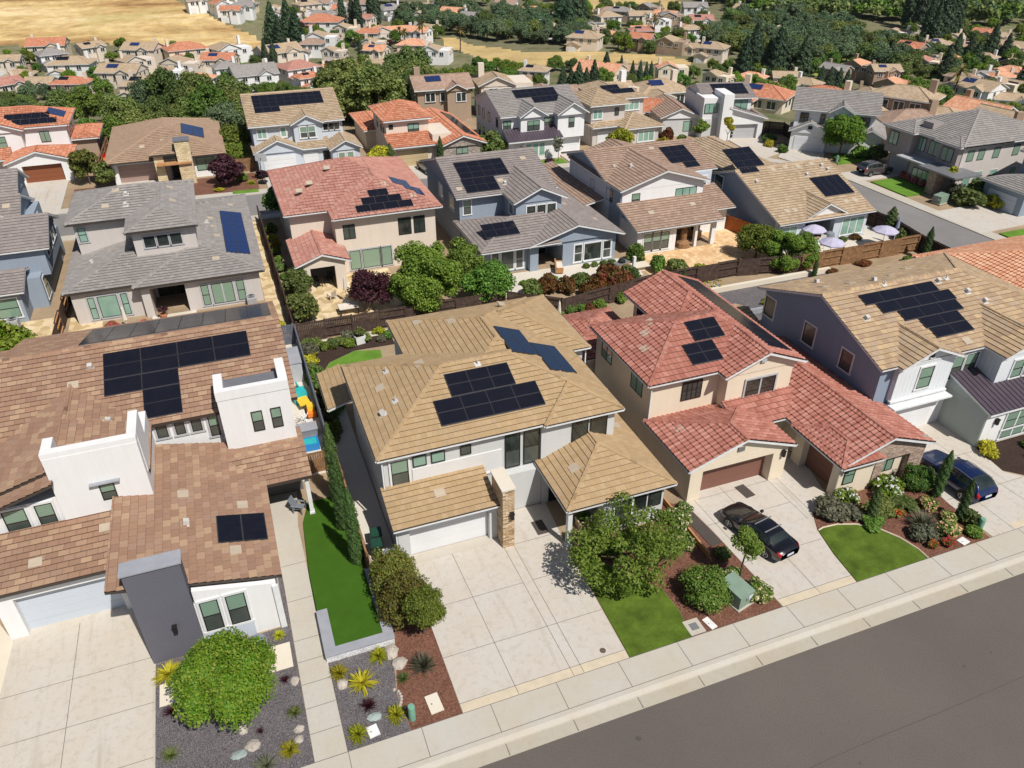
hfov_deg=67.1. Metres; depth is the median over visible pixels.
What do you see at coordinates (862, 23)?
oak tree
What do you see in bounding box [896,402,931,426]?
garage door
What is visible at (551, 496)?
door
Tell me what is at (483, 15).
oak tree
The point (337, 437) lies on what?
shrub
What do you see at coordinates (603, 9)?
single storey house
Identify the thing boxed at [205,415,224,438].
window
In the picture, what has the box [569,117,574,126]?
window
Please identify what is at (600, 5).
leafy tree
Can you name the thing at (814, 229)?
parasol
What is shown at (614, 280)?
shrub
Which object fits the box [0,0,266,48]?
hill
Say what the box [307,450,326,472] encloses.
board fence
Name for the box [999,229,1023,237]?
street lawn
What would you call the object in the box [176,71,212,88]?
oak tree
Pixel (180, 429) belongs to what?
window
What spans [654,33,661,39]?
leafy tree
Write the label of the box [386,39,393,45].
plum tree
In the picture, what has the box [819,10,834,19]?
oak tree
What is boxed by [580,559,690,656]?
front lawn
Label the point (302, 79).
two storey house
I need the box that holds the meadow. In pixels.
[812,58,848,75]
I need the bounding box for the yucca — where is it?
[250,751,279,767]
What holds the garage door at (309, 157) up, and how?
in the two storey house at (286, 128)
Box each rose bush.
[666,506,692,528]
[667,525,696,552]
[677,500,693,512]
[723,566,742,574]
[748,576,774,603]
[832,486,860,504]
[868,473,905,496]
[917,495,939,512]
[934,517,962,537]
[938,509,957,520]
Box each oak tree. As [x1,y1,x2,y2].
[0,91,18,99]
[0,98,16,106]
[16,80,38,98]
[16,94,35,104]
[16,102,29,105]
[37,83,50,97]
[38,88,81,118]
[52,86,71,93]
[69,84,88,93]
[100,93,140,120]
[123,108,154,124]
[125,78,157,104]
[143,109,167,119]
[168,104,181,116]
[172,86,186,104]
[174,91,209,117]
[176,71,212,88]
[181,82,220,97]
[204,101,245,126]
[214,74,252,94]
[220,86,241,102]
[227,97,247,129]
[248,54,261,63]
[310,59,339,87]
[316,57,365,87]
[319,72,375,122]
[345,63,406,111]
[359,59,380,66]
[369,63,395,75]
[382,45,432,97]
[382,61,404,71]
[392,4,404,21]
[396,10,415,24]
[397,59,437,96]
[400,0,420,21]
[401,67,425,100]
[409,1,424,8]
[415,8,430,23]
[420,3,437,10]
[427,7,438,12]
[428,12,443,23]
[430,10,441,23]
[433,0,451,8]
[436,8,454,31]
[444,13,468,34]
[448,0,456,6]
[456,0,475,7]
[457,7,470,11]
[460,16,475,36]
[466,15,484,37]
[470,3,481,10]
[473,7,487,11]
[475,9,495,20]
[477,19,495,38]
[485,19,509,40]
[490,0,509,13]
[494,10,514,17]
[495,14,512,35]
[501,23,516,38]
[502,19,515,37]
[505,4,521,14]
[509,21,532,42]
[512,13,525,22]
[516,7,534,20]
[517,2,535,12]
[521,18,541,41]
[530,11,553,21]
[532,29,548,43]
[535,7,552,16]
[539,17,553,28]
[540,24,552,41]
[550,23,573,42]
[552,26,574,43]
[557,16,577,23]
[570,24,583,30]
[572,20,587,28]
[587,9,595,19]
[602,0,612,6]
[626,18,636,25]
[681,16,692,23]
[698,25,712,34]
[698,25,718,41]
[704,28,729,42]
[707,21,723,27]
[719,29,746,55]
[720,7,744,25]
[723,25,739,31]
[724,21,737,27]
[729,14,750,25]
[733,22,755,31]
[735,3,753,13]
[741,30,752,42]
[748,11,763,20]
[749,18,761,23]
[750,32,768,42]
[754,13,771,23]
[755,20,770,26]
[758,10,776,24]
[761,38,770,52]
[762,25,777,36]
[766,3,785,11]
[771,9,789,14]
[773,26,797,35]
[775,11,782,24]
[775,12,797,25]
[780,20,802,27]
[785,0,807,16]
[788,36,801,56]
[790,29,811,41]
[791,35,803,59]
[796,11,815,20]
[796,17,812,23]
[799,21,822,33]
[803,7,818,14]
[803,35,828,57]
[807,31,821,38]
[809,46,823,60]
[812,22,833,31]
[813,13,824,19]
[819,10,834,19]
[819,42,833,62]
[821,32,838,49]
[824,20,846,31]
[829,30,849,37]
[830,10,848,20]
[831,36,852,44]
[834,42,856,62]
[840,24,863,34]
[840,35,863,48]
[841,15,858,21]
[841,28,859,36]
[843,48,856,61]
[845,19,866,27]
[865,49,890,63]
[870,36,887,44]
[871,40,891,52]
[878,29,896,38]
[882,49,904,63]
[890,41,910,52]
[895,53,923,74]
[896,60,912,77]
[915,33,929,40]
[918,37,934,46]
[921,51,933,57]
[922,47,938,54]
[925,64,939,78]
[932,44,948,53]
[937,52,962,61]
[945,67,959,73]
[953,61,964,68]
[959,25,968,32]
[962,18,969,25]
[984,60,1000,68]
[1005,58,1023,66]
[1015,51,1023,59]
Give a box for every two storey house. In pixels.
[0,54,26,75]
[0,71,26,97]
[0,105,103,183]
[0,168,65,322]
[0,301,314,663]
[24,34,72,61]
[33,43,68,71]
[44,51,98,77]
[46,71,94,94]
[60,179,264,324]
[72,37,106,61]
[93,59,148,88]
[114,51,156,73]
[116,70,148,97]
[119,38,164,65]
[155,61,186,78]
[157,51,205,72]
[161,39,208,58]
[184,0,208,14]
[189,68,217,86]
[199,48,239,73]
[206,35,252,62]
[207,0,233,17]
[209,56,238,77]
[218,3,244,24]
[227,58,279,90]
[232,0,256,20]
[239,87,362,170]
[251,38,303,62]
[267,156,442,292]
[272,6,303,20]
[276,54,321,85]
[290,0,322,16]
[291,66,316,88]
[299,35,326,58]
[301,10,344,32]
[305,26,341,46]
[314,0,334,9]
[316,294,677,563]
[319,43,349,60]
[332,19,357,40]
[344,2,366,19]
[346,0,366,6]
[347,13,376,27]
[349,99,486,165]
[353,24,381,45]
[360,33,387,44]
[360,40,391,58]
[380,0,403,20]
[395,35,429,52]
[402,22,433,43]
[406,67,474,120]
[412,7,421,25]
[419,147,625,271]
[422,39,454,64]
[440,5,465,12]
[459,8,478,25]
[471,62,532,110]
[472,84,589,158]
[494,0,519,10]
[517,60,551,83]
[544,138,735,253]
[563,270,935,501]
[564,27,604,51]
[574,83,664,146]
[592,8,622,26]
[606,4,633,22]
[626,8,653,26]
[627,23,654,32]
[627,29,656,52]
[635,0,664,10]
[645,13,671,31]
[650,82,767,140]
[654,57,688,83]
[655,32,691,55]
[657,7,683,25]
[675,22,700,41]
[681,0,708,15]
[692,36,730,63]
[702,67,736,82]
[732,252,1023,447]
[788,86,886,158]
[818,58,853,79]
[844,53,875,80]
[864,60,903,86]
[871,79,946,110]
[883,108,1023,195]
[897,39,929,50]
[911,53,943,77]
[925,35,951,46]
[939,69,980,85]
[946,75,1009,101]
[980,148,1023,216]
[999,36,1023,51]
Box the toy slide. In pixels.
[293,381,309,406]
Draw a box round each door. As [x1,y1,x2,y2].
[16,578,125,628]
[22,163,65,182]
[118,163,157,182]
[158,284,185,296]
[171,165,181,177]
[264,154,296,170]
[303,152,318,162]
[323,150,329,159]
[396,148,427,165]
[409,511,486,553]
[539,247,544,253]
[548,488,556,501]
[560,137,577,152]
[568,47,574,51]
[597,130,614,143]
[695,58,701,62]
[700,456,764,490]
[732,124,755,137]
[792,136,821,151]
[805,445,833,483]
[888,153,909,172]
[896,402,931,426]
[987,188,1017,214]
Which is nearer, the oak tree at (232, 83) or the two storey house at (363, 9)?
the oak tree at (232, 83)
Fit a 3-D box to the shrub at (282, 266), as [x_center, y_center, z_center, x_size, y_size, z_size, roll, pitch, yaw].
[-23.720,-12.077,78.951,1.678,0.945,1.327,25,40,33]
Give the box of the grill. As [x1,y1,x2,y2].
[824,231,834,237]
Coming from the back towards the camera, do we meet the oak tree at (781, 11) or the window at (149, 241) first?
the oak tree at (781, 11)
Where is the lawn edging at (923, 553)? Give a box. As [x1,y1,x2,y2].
[818,523,928,557]
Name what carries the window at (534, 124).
in the two storey house at (538, 119)
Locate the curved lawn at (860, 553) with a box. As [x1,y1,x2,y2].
[819,525,926,581]
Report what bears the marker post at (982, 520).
on the mulch bed at (901, 525)
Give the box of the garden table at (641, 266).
[630,261,650,271]
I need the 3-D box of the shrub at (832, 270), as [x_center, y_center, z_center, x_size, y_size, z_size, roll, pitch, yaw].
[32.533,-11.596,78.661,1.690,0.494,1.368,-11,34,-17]
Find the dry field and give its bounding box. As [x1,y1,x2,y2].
[440,0,690,65]
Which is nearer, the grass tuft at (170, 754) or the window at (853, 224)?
the grass tuft at (170, 754)
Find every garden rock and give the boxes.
[230,750,246,759]
[238,723,247,734]
[244,739,260,751]
[290,676,299,685]
[293,724,304,732]
[294,735,303,743]
[337,679,347,689]
[366,712,381,721]
[384,644,398,659]
[392,657,407,669]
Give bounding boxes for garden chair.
[287,495,306,514]
[312,275,322,287]
[324,271,332,283]
[326,291,336,300]
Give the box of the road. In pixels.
[479,573,1023,767]
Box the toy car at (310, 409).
[305,402,317,418]
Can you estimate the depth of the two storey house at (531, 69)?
275.37 m
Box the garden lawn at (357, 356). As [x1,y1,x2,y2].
[326,350,381,369]
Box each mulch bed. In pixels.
[391,597,461,729]
[569,502,781,636]
[813,479,989,557]
[977,434,1023,474]
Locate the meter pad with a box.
[682,617,705,635]
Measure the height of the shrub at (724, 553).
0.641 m
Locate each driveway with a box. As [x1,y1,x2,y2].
[0,605,155,767]
[0,625,12,692]
[25,179,68,213]
[121,179,158,184]
[265,177,271,187]
[408,165,426,178]
[413,503,628,712]
[560,153,569,161]
[678,450,854,604]
[728,138,780,157]
[778,146,824,161]
[841,170,899,180]
[916,421,1023,536]
[931,203,1023,232]
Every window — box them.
[0,136,7,147]
[0,296,24,319]
[0,505,33,532]
[30,500,60,524]
[39,131,50,141]
[42,274,51,299]
[49,238,52,251]
[50,229,54,243]
[51,225,56,238]
[74,226,90,243]
[84,296,101,320]
[94,293,121,319]
[98,483,117,499]
[118,291,134,315]
[141,234,158,248]
[153,425,172,440]
[155,233,170,247]
[163,155,176,161]
[168,231,184,245]
[172,421,189,437]
[188,418,205,433]
[195,156,214,170]
[195,596,228,634]
[198,283,213,306]
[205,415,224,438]
[209,279,237,305]
[221,589,254,627]
[234,278,247,301]
[250,410,265,431]
[255,128,268,139]
[270,406,283,427]
[279,126,287,137]
[298,125,308,138]
[307,125,317,137]
[322,122,328,130]
[327,122,334,130]
[333,121,340,129]
[337,151,345,156]
[342,224,355,239]
[346,150,354,156]
[348,249,362,270]
[361,246,382,268]
[380,244,393,265]
[388,457,411,486]
[398,217,411,234]
[408,123,418,131]
[412,454,426,467]
[413,215,425,232]
[425,92,435,102]
[431,450,444,462]
[438,180,443,199]
[440,91,445,101]
[449,192,454,212]
[456,92,466,101]
[456,147,467,154]
[460,444,470,455]
[462,199,472,215]
[490,253,499,262]
[500,251,514,269]
[503,121,510,129]
[505,432,519,468]
[508,200,513,214]
[514,249,524,269]
[523,428,539,463]
[526,204,536,213]
[527,120,539,130]
[533,143,537,154]
[536,203,546,213]
[539,142,544,154]
[544,117,553,125]
[546,202,556,213]
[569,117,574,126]
[571,419,588,442]
[572,243,583,263]
[582,240,602,261]
[590,415,607,433]
[592,108,602,120]
[601,238,612,258]
[601,342,611,364]
[606,188,612,201]
[611,497,634,528]
[625,100,639,110]
[630,372,642,397]
[632,193,640,201]
[634,494,646,510]
[636,129,654,142]
[637,308,644,314]
[642,232,653,251]
[648,490,661,506]
[651,231,661,250]
[659,229,670,249]
[675,186,696,195]
[676,94,684,101]
[680,379,702,400]
[682,121,691,131]
[704,103,718,112]
[714,174,723,189]
[734,100,747,107]
[742,372,778,397]
[754,99,762,108]
[761,293,777,321]
[765,100,776,110]
[782,225,798,234]
[799,112,808,121]
[799,319,817,349]
[819,114,825,123]
[836,346,855,375]
[838,214,865,236]
[841,468,856,484]
[857,117,870,127]
[881,457,894,471]
[882,98,888,107]
[888,130,898,144]
[891,100,904,109]
[909,102,921,108]
[911,167,928,180]
[912,363,937,391]
[916,137,926,151]
[927,140,939,155]
[939,146,954,162]
[947,353,967,380]
[961,178,969,186]
[961,350,981,370]
[965,150,975,161]
[976,149,985,159]
[989,168,997,175]
[992,146,1001,157]
[996,425,1023,440]
[1000,409,1023,431]
[1006,357,1023,379]
[1007,166,1016,173]
[1011,144,1020,155]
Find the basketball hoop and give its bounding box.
[254,153,267,183]
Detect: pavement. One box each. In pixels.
[53,158,1005,239]
[61,213,279,241]
[302,527,1023,767]
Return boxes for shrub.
[213,187,224,190]
[235,172,248,180]
[254,170,267,178]
[265,222,277,232]
[267,234,277,239]
[269,239,281,247]
[271,246,280,253]
[272,262,287,271]
[274,255,282,261]
[300,338,313,344]
[301,342,319,354]
[301,354,319,363]
[304,367,323,387]
[307,362,316,369]
[311,337,321,345]
[311,365,323,369]
[318,398,324,408]
[320,341,329,350]
[323,413,339,422]
[327,338,338,348]
[327,419,343,434]
[328,405,345,414]
[331,433,340,442]
[335,336,344,344]
[340,330,351,337]
[343,337,355,347]
[364,332,371,340]
[368,544,419,599]
[372,326,385,333]
[375,566,431,630]
[376,334,386,341]
[382,330,391,338]
[522,278,543,294]
[538,272,557,293]
[544,158,553,162]
[557,274,575,294]
[566,305,574,313]
[570,272,590,286]
[574,303,585,311]
[578,282,593,293]
[583,263,589,268]
[584,303,597,310]
[586,269,609,282]
[591,261,598,265]
[591,277,607,289]
[591,299,606,308]
[596,262,622,276]
[597,537,620,558]
[605,274,623,285]
[607,259,615,263]
[616,292,627,303]
[619,268,633,281]
[621,264,640,278]
[626,242,645,261]
[650,254,665,272]
[657,136,669,140]
[658,127,673,139]
[666,258,688,270]
[677,134,685,138]
[678,563,734,614]
[713,545,731,561]
[761,133,777,140]
[764,139,774,146]
[774,142,788,147]
[777,145,788,152]
[814,493,850,522]
[826,268,838,273]
[838,236,847,242]
[840,502,864,520]
[848,233,862,239]
[849,145,868,158]
[854,260,872,266]
[860,512,884,532]
[861,496,896,519]
[867,143,888,158]
[888,494,919,512]
[895,228,908,238]
[899,462,935,492]
[902,255,912,259]
[909,522,940,542]
[943,183,965,196]
[951,187,988,206]
[961,508,981,524]
[964,524,983,538]
[966,177,984,193]
[977,439,999,458]
[985,194,1004,208]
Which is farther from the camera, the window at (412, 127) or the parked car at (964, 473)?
the window at (412, 127)
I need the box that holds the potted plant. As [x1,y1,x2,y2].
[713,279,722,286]
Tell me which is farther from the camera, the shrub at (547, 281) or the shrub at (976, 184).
the shrub at (976, 184)
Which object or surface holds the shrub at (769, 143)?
on the yard soil
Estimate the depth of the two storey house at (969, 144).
99.80 m
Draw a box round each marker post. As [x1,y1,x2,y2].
[407,703,415,721]
[978,517,985,529]
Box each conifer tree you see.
[260,39,269,61]
[262,1,274,43]
[269,39,278,62]
[272,14,287,43]
[279,0,290,36]
[287,7,305,42]
[336,0,346,22]
[347,0,353,24]
[352,0,363,27]
[357,38,362,54]
[365,0,376,20]
[373,0,381,24]
[550,0,565,18]
[556,65,567,83]
[561,0,576,23]
[566,68,573,83]
[572,0,586,22]
[572,61,585,89]
[582,0,590,20]
[583,67,589,82]
[589,59,600,81]
[603,51,609,62]
[629,60,635,73]
[637,60,642,81]
[643,62,648,77]
[649,61,653,77]
[732,35,755,73]
[749,20,764,62]
[758,36,774,72]
[763,27,788,77]
[783,35,791,70]
[789,34,814,77]
[816,65,825,84]
[825,66,835,85]
[834,67,843,87]
[841,69,851,88]
[899,0,917,26]
[911,0,931,24]
[919,0,936,33]
[925,0,939,16]
[926,0,943,38]
[933,43,955,80]
[940,0,952,37]
[945,0,956,33]
[950,0,963,32]
[953,32,963,55]
[957,0,968,31]
[962,33,976,54]
[965,38,984,69]
[983,22,1001,54]
[997,33,1013,62]
[1016,66,1023,80]
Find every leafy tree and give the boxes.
[0,318,37,350]
[1,95,15,101]
[2,49,11,53]
[19,70,28,77]
[20,49,36,63]
[31,63,41,70]
[59,69,76,76]
[62,86,103,118]
[67,148,98,183]
[75,117,102,132]
[86,65,96,77]
[89,98,103,116]
[91,76,113,93]
[92,161,115,186]
[95,91,105,98]
[99,115,123,140]
[104,51,118,60]
[113,37,125,48]
[138,95,171,116]
[143,66,182,106]
[164,626,277,732]
[183,52,194,57]
[185,81,227,117]
[218,71,231,77]
[219,122,251,146]
[224,141,250,160]
[250,83,260,92]
[257,81,276,92]
[261,186,279,211]
[275,80,289,90]
[279,83,295,90]
[302,27,308,34]
[309,24,324,30]
[335,40,349,48]
[343,29,359,47]
[356,34,368,45]
[356,53,369,63]
[369,91,382,103]
[387,240,461,313]
[388,29,400,42]
[391,19,404,25]
[401,584,446,633]
[432,24,444,38]
[433,28,436,38]
[444,236,486,279]
[448,67,465,72]
[458,259,516,301]
[461,63,472,70]
[465,66,476,75]
[470,56,486,67]
[478,130,507,151]
[480,58,496,69]
[491,57,502,71]
[496,59,510,68]
[499,67,517,74]
[502,69,512,74]
[503,61,519,74]
[530,1,541,6]
[532,74,547,84]
[541,2,548,8]
[546,54,563,70]
[552,136,562,160]
[565,58,577,69]
[565,490,688,597]
[586,0,592,9]
[596,3,604,8]
[598,67,614,81]
[599,28,610,42]
[603,35,609,43]
[605,19,620,30]
[605,128,634,142]
[610,32,624,48]
[615,33,636,51]
[617,76,635,82]
[625,1,638,10]
[627,73,637,81]
[633,20,643,24]
[641,75,652,80]
[642,40,656,53]
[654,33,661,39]
[660,25,670,31]
[667,0,680,10]
[671,27,687,36]
[677,72,691,85]
[683,33,697,42]
[688,65,700,78]
[692,119,710,136]
[693,20,706,26]
[696,9,707,13]
[707,58,718,69]
[712,63,723,68]
[715,66,725,71]
[722,58,733,72]
[724,117,734,140]
[730,524,764,576]
[732,71,744,81]
[735,223,774,257]
[744,74,762,83]
[750,62,769,74]
[758,78,787,87]
[762,229,820,271]
[768,65,785,78]
[778,74,797,89]
[809,57,821,74]
[821,50,841,62]
[821,113,867,156]
[855,45,880,61]
[857,30,869,38]
[858,42,870,58]
[861,32,875,42]
[870,39,882,44]
[873,29,882,35]
[885,35,896,45]
[888,52,911,63]
[890,32,911,46]
[901,74,913,80]
[902,22,918,33]
[905,48,922,54]
[907,76,926,86]
[912,63,932,77]
[927,87,945,105]
[938,85,954,101]
[942,34,953,40]
[944,166,962,184]
[961,51,979,65]
[964,29,980,38]
[966,57,983,68]
[967,34,981,41]
[969,24,981,29]
[973,64,989,69]
[980,55,994,64]
[984,17,1001,27]
[999,46,1019,58]
[1009,101,1022,107]
[1012,23,1023,36]
[1013,35,1023,40]
[1014,105,1023,110]
[1016,83,1023,92]
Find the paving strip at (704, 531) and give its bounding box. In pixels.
[690,512,721,545]
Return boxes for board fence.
[51,296,71,334]
[93,136,107,184]
[234,158,255,170]
[256,205,295,338]
[281,323,295,344]
[293,324,324,433]
[295,291,505,342]
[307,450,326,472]
[335,450,369,567]
[507,255,801,313]
[725,214,751,232]
[761,121,791,138]
[799,234,921,271]
[866,211,949,251]
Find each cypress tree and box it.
[322,422,342,497]
[328,451,346,530]
[342,487,364,564]
[386,143,394,155]
[436,136,443,156]
[811,259,818,276]
[866,486,882,517]
[884,206,898,226]
[921,226,934,253]
[931,450,953,496]
[955,479,975,519]
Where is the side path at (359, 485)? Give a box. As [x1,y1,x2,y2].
[321,407,393,560]
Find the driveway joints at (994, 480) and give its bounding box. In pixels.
[938,444,1022,528]
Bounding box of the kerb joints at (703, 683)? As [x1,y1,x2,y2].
[505,569,1013,753]
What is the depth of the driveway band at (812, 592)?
43.01 m
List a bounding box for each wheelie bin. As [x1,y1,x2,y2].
[369,526,382,543]
[370,537,382,559]
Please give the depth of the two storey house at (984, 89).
249.91 m
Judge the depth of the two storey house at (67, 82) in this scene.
258.80 m
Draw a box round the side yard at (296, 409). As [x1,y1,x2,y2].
[285,343,325,475]
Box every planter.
[352,326,365,344]
[575,510,589,529]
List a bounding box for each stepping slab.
[160,681,216,706]
[269,642,292,671]
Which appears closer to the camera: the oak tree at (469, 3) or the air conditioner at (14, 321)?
the air conditioner at (14, 321)
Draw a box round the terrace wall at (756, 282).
[711,267,830,313]
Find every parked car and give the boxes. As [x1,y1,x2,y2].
[416,161,426,174]
[721,502,799,560]
[856,160,893,176]
[919,449,997,502]
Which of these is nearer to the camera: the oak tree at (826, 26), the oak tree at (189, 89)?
the oak tree at (189, 89)
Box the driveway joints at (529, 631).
[442,532,622,703]
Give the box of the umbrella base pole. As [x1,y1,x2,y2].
[632,256,636,266]
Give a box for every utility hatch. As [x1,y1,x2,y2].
[366,724,379,738]
[424,692,443,714]
[702,617,717,629]
[956,537,969,545]
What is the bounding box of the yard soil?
[0,118,1023,762]
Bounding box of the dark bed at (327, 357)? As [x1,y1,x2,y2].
[315,335,393,398]
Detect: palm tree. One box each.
[393,26,402,41]
[399,28,409,39]
[415,20,428,34]
[453,26,465,52]
[650,13,660,29]
[697,23,708,42]
[948,63,970,94]
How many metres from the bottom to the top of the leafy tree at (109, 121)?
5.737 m
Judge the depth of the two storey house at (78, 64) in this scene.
285.96 m
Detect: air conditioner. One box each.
[6,316,20,326]
[246,294,256,303]
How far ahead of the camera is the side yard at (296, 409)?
57.62 m
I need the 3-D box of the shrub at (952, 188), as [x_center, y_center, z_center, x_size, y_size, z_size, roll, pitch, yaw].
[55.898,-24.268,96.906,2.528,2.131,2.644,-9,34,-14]
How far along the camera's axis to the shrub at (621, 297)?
72.61 m
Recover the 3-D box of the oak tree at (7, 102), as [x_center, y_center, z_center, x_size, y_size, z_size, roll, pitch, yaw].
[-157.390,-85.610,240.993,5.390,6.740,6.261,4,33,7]
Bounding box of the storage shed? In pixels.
[286,346,303,382]
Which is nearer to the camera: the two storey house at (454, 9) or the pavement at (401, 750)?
the pavement at (401, 750)
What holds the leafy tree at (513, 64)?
on the ground at (716, 8)
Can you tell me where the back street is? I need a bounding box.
[53,167,991,247]
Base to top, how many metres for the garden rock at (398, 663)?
0.266 m
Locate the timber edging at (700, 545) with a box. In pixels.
[663,497,710,557]
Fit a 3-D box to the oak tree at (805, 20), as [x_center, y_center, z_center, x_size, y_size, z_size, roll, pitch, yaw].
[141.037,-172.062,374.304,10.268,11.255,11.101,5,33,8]
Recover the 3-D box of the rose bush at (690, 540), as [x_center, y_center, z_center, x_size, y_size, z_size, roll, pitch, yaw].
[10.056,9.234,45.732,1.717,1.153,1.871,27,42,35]
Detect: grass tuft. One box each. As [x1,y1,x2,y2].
[161,744,182,764]
[163,704,177,718]
[280,675,289,684]
[285,704,305,719]
[357,696,379,712]
[395,672,409,684]
[406,650,439,676]
[905,507,942,535]
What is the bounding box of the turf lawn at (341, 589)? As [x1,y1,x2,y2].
[303,497,381,645]
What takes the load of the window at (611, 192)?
in the two storey house at (654, 197)
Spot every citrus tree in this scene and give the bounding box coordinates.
[281,267,313,294]
[285,291,319,320]
[366,145,388,156]
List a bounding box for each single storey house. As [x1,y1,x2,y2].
[0,64,38,76]
[24,72,57,87]
[105,117,225,184]
[238,0,259,12]
[272,4,280,10]
[309,7,336,15]
[330,2,343,10]
[365,55,384,66]
[368,22,404,38]
[418,20,441,33]
[526,75,578,91]
[573,55,627,81]
[577,70,634,90]
[588,18,606,29]
[593,3,614,13]
[594,25,615,40]
[620,60,649,77]
[627,22,655,30]
[632,86,663,119]
[633,69,685,101]
[653,7,679,15]
[671,21,693,28]
[684,40,699,55]
[687,12,714,24]
[692,136,876,237]
[733,1,757,10]
[741,68,769,78]
[744,73,795,114]
[770,67,798,81]
[791,80,852,108]
[792,71,825,86]
[853,81,877,91]
[872,71,910,87]
[876,99,938,141]
[888,25,912,35]
[911,22,921,32]
[911,235,1023,289]
[935,105,960,114]
[942,89,1018,110]
[952,29,966,38]
[970,65,994,78]
[972,27,1001,36]
[974,103,1023,120]
[983,50,1000,60]
[986,70,1023,92]
[987,67,1016,78]
[989,29,1014,38]
[992,65,1022,74]
[994,92,1023,107]
[999,53,1023,66]
[1013,111,1023,120]
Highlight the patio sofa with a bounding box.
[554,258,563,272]
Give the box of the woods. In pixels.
[390,0,1023,21]
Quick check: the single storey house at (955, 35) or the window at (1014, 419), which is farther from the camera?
the single storey house at (955, 35)
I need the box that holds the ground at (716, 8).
[0,0,1023,141]
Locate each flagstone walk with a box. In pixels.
[68,306,102,331]
[253,221,288,337]
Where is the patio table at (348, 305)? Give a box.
[337,301,359,315]
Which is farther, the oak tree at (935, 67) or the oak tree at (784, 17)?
the oak tree at (784, 17)
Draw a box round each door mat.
[531,519,548,534]
[735,484,754,497]
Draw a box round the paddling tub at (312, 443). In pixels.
[303,436,319,451]
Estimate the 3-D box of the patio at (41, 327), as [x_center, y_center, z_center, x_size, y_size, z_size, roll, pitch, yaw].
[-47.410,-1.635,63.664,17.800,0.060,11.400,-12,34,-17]
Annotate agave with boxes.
[347,666,381,696]
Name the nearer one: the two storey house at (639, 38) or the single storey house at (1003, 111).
the single storey house at (1003, 111)
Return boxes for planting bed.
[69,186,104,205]
[194,173,259,195]
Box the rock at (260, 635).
[251,633,266,642]
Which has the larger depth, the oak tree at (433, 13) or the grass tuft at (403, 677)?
the oak tree at (433, 13)
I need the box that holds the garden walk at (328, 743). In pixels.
[269,491,346,761]
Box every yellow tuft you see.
[151,659,180,688]
[273,629,287,641]
[277,738,300,758]
[328,664,348,681]
[346,722,368,745]
[369,645,387,665]
[385,703,407,725]
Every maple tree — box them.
[207,153,245,185]
[347,269,392,309]
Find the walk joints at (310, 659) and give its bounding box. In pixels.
[284,561,339,734]
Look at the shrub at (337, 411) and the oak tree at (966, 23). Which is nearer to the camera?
the shrub at (337, 411)
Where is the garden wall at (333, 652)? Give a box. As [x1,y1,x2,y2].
[316,568,394,662]
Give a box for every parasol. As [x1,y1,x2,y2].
[121,306,126,322]
[343,276,349,302]
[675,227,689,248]
[802,224,826,235]
[819,237,845,248]
[872,225,898,239]
[894,216,900,238]
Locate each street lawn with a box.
[232,189,258,193]
[541,158,567,163]
[831,153,872,164]
[871,177,926,196]
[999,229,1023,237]
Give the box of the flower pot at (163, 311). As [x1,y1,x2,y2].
[156,306,168,317]
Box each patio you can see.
[21,317,54,336]
[153,310,196,318]
[311,268,403,325]
[506,257,643,297]
[631,226,767,274]
[783,224,892,253]
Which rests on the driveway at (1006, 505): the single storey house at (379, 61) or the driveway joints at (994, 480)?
the driveway joints at (994, 480)
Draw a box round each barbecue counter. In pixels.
[614,258,630,267]
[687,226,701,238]
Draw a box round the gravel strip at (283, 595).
[278,577,290,624]
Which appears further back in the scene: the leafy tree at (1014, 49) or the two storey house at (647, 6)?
the two storey house at (647, 6)
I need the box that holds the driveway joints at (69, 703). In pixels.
[1,625,152,767]
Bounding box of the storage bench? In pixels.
[295,421,317,437]
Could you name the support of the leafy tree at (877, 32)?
on the ground at (716, 8)
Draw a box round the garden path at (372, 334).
[322,329,388,341]
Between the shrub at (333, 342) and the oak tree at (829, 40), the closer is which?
the shrub at (333, 342)
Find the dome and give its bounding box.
[294,410,308,423]
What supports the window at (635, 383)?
in the two storey house at (706, 386)
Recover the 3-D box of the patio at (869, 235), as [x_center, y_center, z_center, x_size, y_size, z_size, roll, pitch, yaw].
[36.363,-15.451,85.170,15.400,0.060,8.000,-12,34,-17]
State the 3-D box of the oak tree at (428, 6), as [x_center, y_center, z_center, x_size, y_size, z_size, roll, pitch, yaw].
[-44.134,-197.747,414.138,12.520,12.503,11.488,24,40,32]
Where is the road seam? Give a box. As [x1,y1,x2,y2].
[635,652,1023,767]
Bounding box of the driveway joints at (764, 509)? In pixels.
[690,475,850,598]
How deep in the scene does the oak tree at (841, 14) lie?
374.49 m
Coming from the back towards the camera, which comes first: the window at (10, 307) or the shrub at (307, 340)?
the window at (10, 307)
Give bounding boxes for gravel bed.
[155,625,313,767]
[328,646,410,750]
[717,273,828,319]
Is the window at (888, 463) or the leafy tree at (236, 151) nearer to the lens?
the window at (888, 463)
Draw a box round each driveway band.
[460,650,628,712]
[778,576,855,605]
[1009,519,1023,528]
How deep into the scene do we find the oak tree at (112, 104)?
123.10 m
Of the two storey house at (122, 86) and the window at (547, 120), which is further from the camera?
the two storey house at (122, 86)
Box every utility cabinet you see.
[722,571,755,612]
[930,192,949,204]
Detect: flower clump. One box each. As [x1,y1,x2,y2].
[104,320,119,326]
[894,508,906,517]
[899,170,906,178]
[903,173,910,180]
[910,176,918,183]
[918,179,925,186]
[926,539,939,547]
[940,535,956,546]
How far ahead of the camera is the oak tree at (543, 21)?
358.45 m

